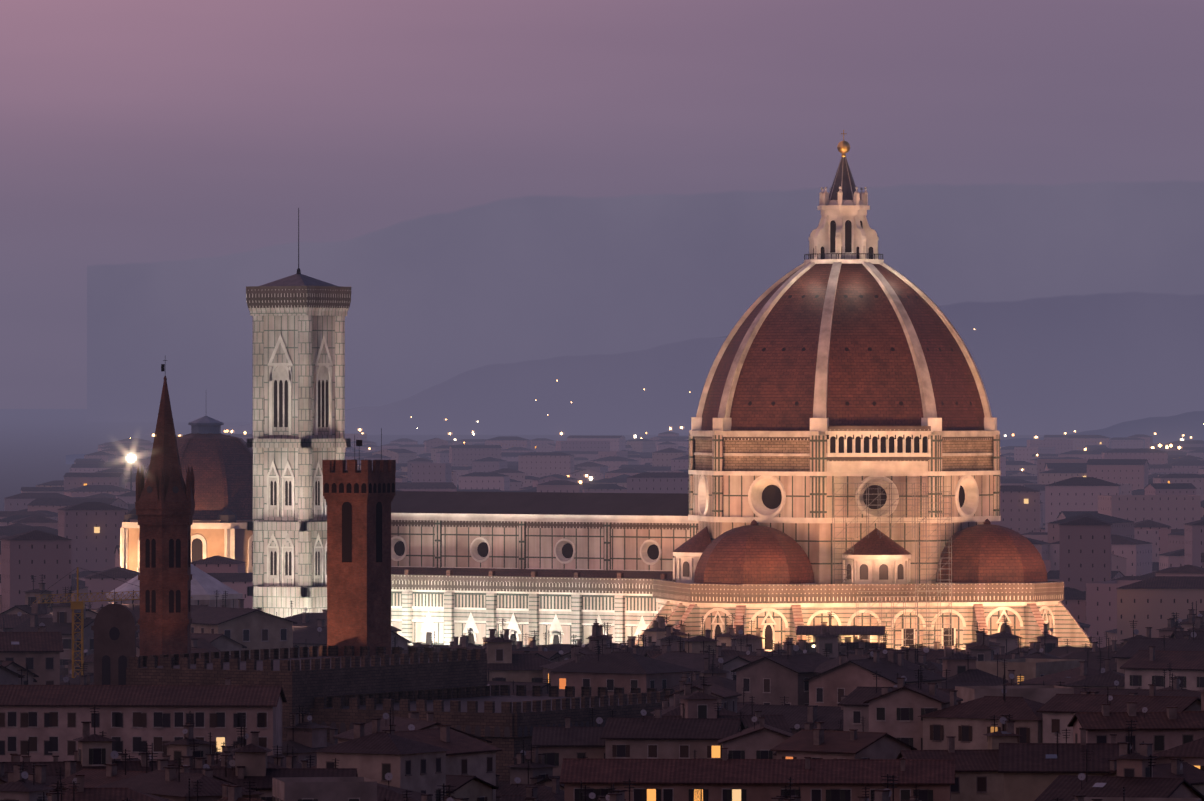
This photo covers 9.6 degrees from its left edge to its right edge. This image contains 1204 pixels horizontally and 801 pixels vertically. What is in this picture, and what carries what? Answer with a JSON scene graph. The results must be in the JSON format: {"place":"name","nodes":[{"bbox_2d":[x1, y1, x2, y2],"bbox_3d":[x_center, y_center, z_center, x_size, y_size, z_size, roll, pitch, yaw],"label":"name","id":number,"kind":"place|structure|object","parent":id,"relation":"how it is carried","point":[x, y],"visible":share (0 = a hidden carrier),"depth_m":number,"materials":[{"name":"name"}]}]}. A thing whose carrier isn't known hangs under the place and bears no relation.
{"place":"outdoors","nodes":[
{"label":"outdoors","id":0,"kind":"place"},
{"bbox_2d":[135,360,194,665],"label":"church spire","id":1,"kind":"structure","parent":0,"point":[165,502],"depth_m":1069.42,"materials":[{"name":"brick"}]},
{"bbox_2d":[120,416,252,572],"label":"domed chapel","id":2,"kind":"structure","parent":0,"point":[215,458],"depth_m":1677.12,"materials":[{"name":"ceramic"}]},
{"bbox_2d":[126,646,679,780],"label":"crenellated building","id":3,"kind":"structure","parent":0,"point":[332,689],"depth_m":985.49,"materials":[{"name":"stone"}]},
{"bbox_2d":[0,409,1043,510],"bbox_3d":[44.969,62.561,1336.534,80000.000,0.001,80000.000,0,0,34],"label":"ground","id":4,"kind":"structure","parent":0,"point":[37,446],"depth_m":12082.52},
{"bbox_2d":[31,567,191,677],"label":"tower crane","id":5,"kind":"object","parent":4,"relation":"on","point":[38,607],"visible":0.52,"depth_m":1147.72,"materials":[{"name":"metal"}]},
{"bbox_2d":[91,588,138,684],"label":"bell gable","id":6,"kind":"structure","parent":4,"relation":"on","point":[114,627],"depth_m":997.35,"materials":[{"name":"paint"}]},
{"bbox_2d":[323,407,395,656],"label":"crenellated tower","id":7,"kind":"structure","parent":4,"relation":"on","point":[358,558],"depth_m":1032.93,"materials":[{"name":"brick"}]},
{"bbox_2d":[0,626,954,800],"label":"city houses","id":8,"kind":"structure","parent":4,"relation":"on","point":[46,720],"depth_m":926.08,"materials":[{"name":"paint"}]},
{"bbox_2d":[0,431,1203,647],"bbox_3d":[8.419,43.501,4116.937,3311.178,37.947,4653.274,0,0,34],"label":"city","id":9,"kind":"object","parent":4,"relation":"on","point":[1112,527],"visible":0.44,"depth_m":2367.50,"materials":[{"name":"tile"}]},
{"bbox_2d":[0,574,1203,800],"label":"city houses","id":10,"kind":"structure","parent":4,"relation":"on","point":[1004,716],"depth_m":906.45,"materials":[{"name":"paint"}]},
{"bbox_2d":[84,329,1203,532],"bbox_3d":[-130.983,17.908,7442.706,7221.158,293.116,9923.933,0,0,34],"label":"city lamps","id":11,"kind":"object","parent":4,"relation":"on","point":[131,458],"visible":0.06,"depth_m":3177.21,"materials":[{"name":"metal"}]},
{"bbox_2d":[357,465,697,646],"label":"cathedral nave","id":12,"kind":"structure","parent":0,"point":[481,564],"depth_m":1358.90,"materials":[{"name":"white stone"}]},
{"bbox_2d":[0,0,1203,408],"label":"sky","id":13,"kind":"structure","parent":0,"point":[132,131],"materials":[{"name":"purple"}]},
{"bbox_2d":[66,411,1203,463],"bbox_3d":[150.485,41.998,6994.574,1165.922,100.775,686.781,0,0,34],"label":"distant hill","id":14,"kind":"structure","parent":0,"point":[1187,425],"depth_m":6972.70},
{"bbox_2d":[87,180,1203,421],"bbox_3d":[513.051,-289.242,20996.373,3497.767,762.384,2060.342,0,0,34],"label":"distant mountain","id":15,"kind":"structure","parent":0,"point":[437,298],"depth_m":21029.54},
{"bbox_2d":[143,292,1203,434],"bbox_3d":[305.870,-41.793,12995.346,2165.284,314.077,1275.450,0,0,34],"label":"hill","id":16,"kind":"structure","parent":0,"point":[1062,365],"depth_m":12972.41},
{"bbox_2d":[688,426,1000,583],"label":"dome drum","id":17,"kind":"object","parent":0,"point":[782,481],"visible":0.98,"depth_m":1312.54,"materials":[{"name":"beige stone"}]},
{"bbox_2d":[673,526,910,583],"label":"small exedrae","id":18,"kind":"object","parent":17,"relation":"attached to","point":[878,556],"visible":0.35,"depth_m":1307.68,"materials":[{"name":"beige stone"}]},
{"bbox_2d":[701,264,984,430],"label":"dome","id":19,"kind":"structure","parent":17,"relation":"on","point":[872,378],"depth_m":1319.26,"materials":[{"name":"red tile"}]},
{"bbox_2d":[691,261,996,431],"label":"dome ribs","id":20,"kind":"object","parent":19,"relation":"attached to","point":[819,421],"visible":0.69,"depth_m":1322.26,"materials":[{"name":"white stone"}]},
{"bbox_2d":[804,130,883,263],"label":"dome lantern","id":21,"kind":"object","parent":19,"relation":"on","point":[843,233],"visible":1,"depth_m":1333.37,"materials":[{"name":"white stone"}]},
{"bbox_2d":[832,477,951,648],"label":"scaffolding","id":22,"kind":"object","parent":17,"relation":"attached to","point":[926,541],"visible":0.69,"depth_m":1302.08,"materials":[{"name":"metal"}]},
{"label":"piazza pavement","id":23,"kind":"structure","parent":0,"visible":0},
{"bbox_2d":[106,564,242,607],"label":"baptistery","id":24,"kind":"structure","parent":23,"relation":"on","point":[205,586],"depth_m":1415.98,"materials":[{"name":"stone"}]},
{"bbox_2d":[246,208,350,617],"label":"bell tower","id":25,"kind":"structure","parent":23,"relation":"on","point":[298,357],"depth_m":1367.02,"materials":[{"name":"stone"}]},
{"bbox_2d":[635,579,1092,651],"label":"duomo tribunes","id":26,"kind":"object","parent":23,"relation":"on","point":[777,613],"visible":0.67,"depth_m":1303.49,"materials":[{"name":"white stone"}]},
{"bbox_2d":[692,519,1048,584],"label":"half domes","id":27,"kind":"structure","parent":26,"relation":"on","point":[755,553],"depth_m":1308.79,"materials":[{"name":"red tile"}]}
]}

